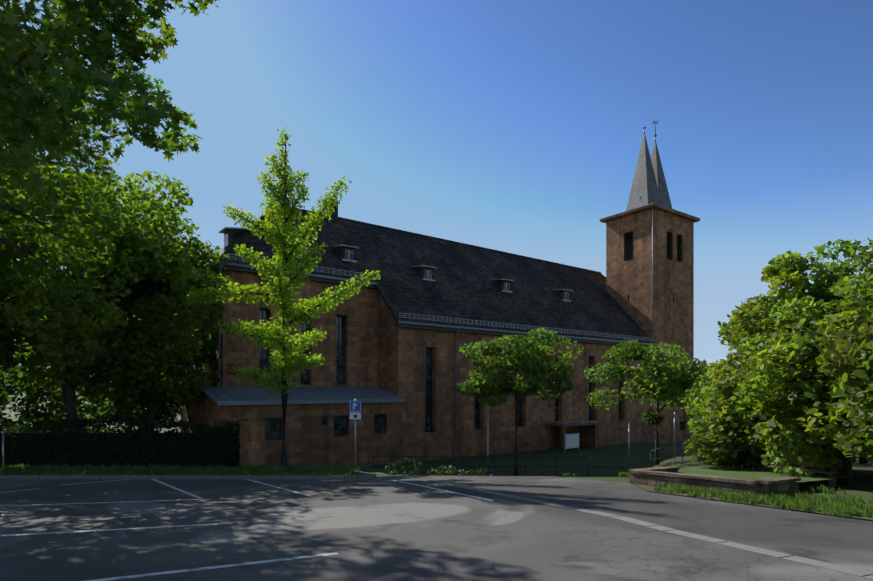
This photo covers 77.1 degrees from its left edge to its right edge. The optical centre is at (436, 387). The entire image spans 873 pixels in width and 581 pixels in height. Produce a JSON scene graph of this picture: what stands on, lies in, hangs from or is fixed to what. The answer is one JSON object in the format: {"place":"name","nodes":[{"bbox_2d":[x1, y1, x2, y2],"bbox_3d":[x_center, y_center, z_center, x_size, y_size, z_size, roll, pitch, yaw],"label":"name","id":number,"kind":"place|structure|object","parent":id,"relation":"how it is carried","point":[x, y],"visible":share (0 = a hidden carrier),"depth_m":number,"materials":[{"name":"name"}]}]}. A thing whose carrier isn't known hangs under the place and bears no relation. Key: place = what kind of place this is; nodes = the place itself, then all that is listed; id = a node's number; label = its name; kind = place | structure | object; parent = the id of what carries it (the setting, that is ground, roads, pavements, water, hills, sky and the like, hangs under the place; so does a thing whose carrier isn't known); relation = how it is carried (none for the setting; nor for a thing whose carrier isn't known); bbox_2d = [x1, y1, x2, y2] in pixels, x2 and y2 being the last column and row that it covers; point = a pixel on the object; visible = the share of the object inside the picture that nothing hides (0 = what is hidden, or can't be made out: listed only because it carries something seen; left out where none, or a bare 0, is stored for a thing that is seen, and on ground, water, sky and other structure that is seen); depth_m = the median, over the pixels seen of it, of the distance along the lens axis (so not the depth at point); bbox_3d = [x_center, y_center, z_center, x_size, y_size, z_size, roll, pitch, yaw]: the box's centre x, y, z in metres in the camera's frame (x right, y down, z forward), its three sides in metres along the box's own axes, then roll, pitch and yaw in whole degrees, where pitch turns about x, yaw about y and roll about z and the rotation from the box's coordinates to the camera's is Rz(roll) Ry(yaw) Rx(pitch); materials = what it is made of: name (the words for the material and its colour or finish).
{"place":"outdoors","nodes":[
{"label":"outdoors","id":0,"kind":"place"},
{"bbox_2d":[0,392,872,520],"bbox_3d":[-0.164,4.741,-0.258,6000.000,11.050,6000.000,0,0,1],"label":"terrain","id":1,"kind":"structure","parent":0,"point":[862,485],"depth_m":30.44,"materials":[{"name":"green plant"}]},
{"bbox_2d":[1,272,43,398],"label":"tree","id":2,"kind":"object","parent":1,"relation":"on","point":[13,397],"visible":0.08,"depth_m":40.31,"materials":[{"name":"green plant"}]},
{"bbox_2d":[0,171,89,368],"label":"maple tree","id":3,"kind":"object","parent":1,"relation":"on","point":[13,360],"visible":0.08,"depth_m":22.51,"materials":[{"name":"green plant"}]},
{"bbox_2d":[0,1,172,295],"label":"maple tree","id":4,"kind":"object","parent":1,"relation":"on","point":[42,207],"visible":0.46,"depth_m":16.52,"materials":[{"name":"green plant"}]},
{"bbox_2d":[0,0,219,209],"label":"leaves","id":5,"kind":"object","parent":4,"relation":"attached to","point":[98,52],"depth_m":8.96,"materials":[{"name":"green plant"}]},
{"bbox_2d":[16,281,180,429],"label":"tree","id":6,"kind":"object","parent":1,"relation":"on","point":[172,409],"depth_m":43.53,"materials":[{"name":"green plant"}]},
{"bbox_2d":[0,153,235,432],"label":"maple tree","id":7,"kind":"object","parent":1,"relation":"on","point":[61,330],"visible":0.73,"depth_m":23.39,"materials":[{"name":"green plant"}]},
{"bbox_2d":[0,413,248,466],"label":"hedge","id":8,"kind":"object","parent":1,"relation":"on","point":[34,447],"visible":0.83,"depth_m":22.61,"materials":[{"name":"green plant"}]},
{"bbox_2d":[68,202,230,432],"bbox_3d":[-15.475,-2.463,29.301,10.280,14.335,9.378,0,0,1],"label":"maple tree","id":9,"kind":"object","parent":1,"relation":"on","point":[182,393],"visible":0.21,"depth_m":27.39,"materials":[{"name":"green plant"}]},
{"bbox_2d":[0,346,307,432],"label":"shrubs","id":10,"kind":"object","parent":1,"relation":"on","point":[36,392],"visible":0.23,"depth_m":28.56,"materials":[{"name":"green plant"}]},
{"bbox_2d":[184,127,380,466],"bbox_3d":[-6.157,-3.443,22.057,7.041,13.780,4.365,0,0,30],"label":"ginkgo tree","id":11,"kind":"object","parent":1,"relation":"on","point":[283,280],"visible":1,"depth_m":21.69,"materials":[{"name":"green plant"}]},
{"bbox_2d":[1,409,693,468],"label":"metal posts","id":12,"kind":"object","parent":1,"relation":"on","point":[2,432],"visible":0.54,"depth_m":28.51,"materials":[{"name":"grey metal"}]},
{"bbox_2d":[350,398,360,468],"bbox_3d":[-2.996,1.871,20.246,0.420,2.952,0.084,0,0,1],"label":"parking sign","id":13,"kind":"object","parent":1,"relation":"on","point":[355,406],"visible":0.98,"depth_m":20.21,"materials":[{"name":"blue metal"}]},
{"bbox_2d":[181,194,657,466],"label":"church","id":14,"kind":"structure","parent":1,"relation":"on","point":[408,325],"depth_m":34.71,"materials":[{"name":"stone"}]},
{"bbox_2d":[0,475,872,580],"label":"asphalt lot","id":15,"kind":"structure","parent":1,"relation":"on","point":[384,529],"depth_m":9.08,"materials":[{"name":"grey asphalt"}]},
{"bbox_2d":[0,479,492,580],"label":"parking markings","id":16,"kind":"object","parent":15,"relation":"on","point":[193,569],"visible":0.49,"depth_m":9.20,"materials":[{"name":"paint"}]},
{"bbox_2d":[0,467,872,578],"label":"kerb stones","id":17,"kind":"object","parent":15,"relation":"on","point":[838,568],"visible":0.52,"depth_m":13.55,"materials":[{"name":"grey concrete"}]},
{"bbox_2d":[0,463,872,517],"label":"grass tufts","id":18,"kind":"object","parent":1,"relation":"on","point":[843,506],"visible":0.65,"depth_m":15.03,"materials":[{"name":"green plant"}]},
{"bbox_2d":[1,466,872,519],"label":"grass strip","id":19,"kind":"object","parent":1,"relation":"on","point":[745,473],"depth_m":17.32,"materials":[{"name":"green plant"}]},
{"bbox_2d":[384,457,578,476],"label":"bank shrubs","id":20,"kind":"object","parent":1,"relation":"on","point":[450,467],"visible":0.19,"depth_m":20.05,"materials":[{"name":"green plant"}]},
{"bbox_2d":[487,395,488,474],"bbox_3d":[2.581,2.197,27.514,0.400,4.750,0.400,0,0,1],"label":"pole","id":21,"kind":"object","parent":1,"relation":"on","point":[487,435],"visible":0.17,"depth_m":27.48,"materials":[{"name":"white metal"}]},
{"bbox_2d":[456,327,583,475],"bbox_3d":[4.360,0.937,27.721,6.106,7.462,5.471,0,0,17],"label":"tree","id":22,"kind":"object","parent":1,"relation":"on","point":[520,360],"visible":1,"depth_m":26.73,"materials":[{"name":"green plant"}]},
{"bbox_2d":[373,441,697,476],"bbox_3d":[5.018,3.529,26.288,16.259,2.054,0.044,0,0,3],"label":"railing","id":23,"kind":"object","parent":1,"relation":"on","point":[525,466],"visible":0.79,"depth_m":26.27,"materials":[{"name":"grey metal"}]},
{"bbox_2d":[565,433,578,452],"bbox_3d":[9.561,4.216,38.604,1.570,2.000,0.075,0,0,-38],"label":"notice board","id":24,"kind":"object","parent":1,"relation":"on","point":[571,440],"visible":0.83,"depth_m":38.52,"materials":[{"name":"white metal"}]},
{"bbox_2d":[584,339,719,465],"bbox_3d":[11.074,0.906,27.794,7.175,6.717,6.120,0,0,1],"label":"tree","id":25,"kind":"object","parent":1,"relation":"on","point":[667,380],"visible":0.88,"depth_m":27.31,"materials":[{"name":"green plant"}]},
{"bbox_2d":[677,360,748,466],"bbox_3d":[13.018,1.220,23.133,4.729,4.848,5.063,0,0,1],"label":"bush","id":26,"kind":"object","parent":1,"relation":"on","point":[698,394],"visible":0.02,"depth_m":23.64,"materials":[{"name":"green plant"}]},
{"bbox_2d":[628,466,800,496],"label":"stone wall","id":27,"kind":"structure","parent":1,"relation":"on","point":[658,476],"depth_m":14.28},
{"bbox_2d":[684,370,805,469],"bbox_3d":[11.026,1.397,19.169,4.247,4.011,4.221,0,0,30],"label":"bush","id":28,"kind":"object","parent":1,"relation":"on","point":[725,418],"visible":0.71,"depth_m":18.84,"materials":[{"name":"green plant"}]},
{"bbox_2d":[706,239,872,469],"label":"tree","id":29,"kind":"object","parent":1,"relation":"on","point":[743,325],"visible":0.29,"depth_m":20.16,"materials":[{"name":"green plant"}]},
{"bbox_2d":[735,316,867,483],"bbox_3d":[12.296,0.450,17.072,5.925,5.568,4.761,0,0,1],"label":"tree","id":30,"kind":"object","parent":1,"relation":"on","point":[761,375],"visible":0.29,"depth_m":16.43,"materials":[{"name":"green plant"}]},
{"bbox_2d":[768,452,840,486],"bbox_3d":[11.162,2.516,16.653,0.508,0.910,1.792,0,0,-33],"label":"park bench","id":31,"kind":"object","parent":1,"relation":"on","point":[830,482],"visible":0.5,"depth_m":16.55,"materials":[{"name":"brown wood"}]},
{"bbox_2d":[749,307,872,483],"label":"tree","id":32,"kind":"object","parent":1,"relation":"on","point":[844,320],"visible":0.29,"depth_m":16.28,"materials":[{"name":"green plant"}]},
{"bbox_2d":[766,238,872,313],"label":"tree","id":33,"kind":"object","parent":1,"relation":"on","point":[833,275],"visible":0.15,"depth_m":19.50,"materials":[{"name":"green plant"}]},
{"bbox_2d":[783,270,872,450],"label":"tree","id":34,"kind":"object","parent":1,"relation":"on","point":[862,297],"visible":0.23,"depth_m":15.67,"materials":[{"name":"green plant"}]},
{"bbox_2d":[797,322,872,462],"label":"tree","id":35,"kind":"object","parent":1,"relation":"on","point":[848,363],"visible":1,"depth_m":13.35,"materials":[{"name":"green plant"}]},
{"bbox_2d":[0,0,872,373],"label":"sky","id":36,"kind":"structure","parent":0,"point":[510,126],"materials":[{"name":"blue"}]},
{"bbox_2d":[599,116,700,442],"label":"church tower","id":37,"kind":"structure","parent":0,"point":[650,260],"depth_m":51.77,"materials":[{"name":"brown brick"}]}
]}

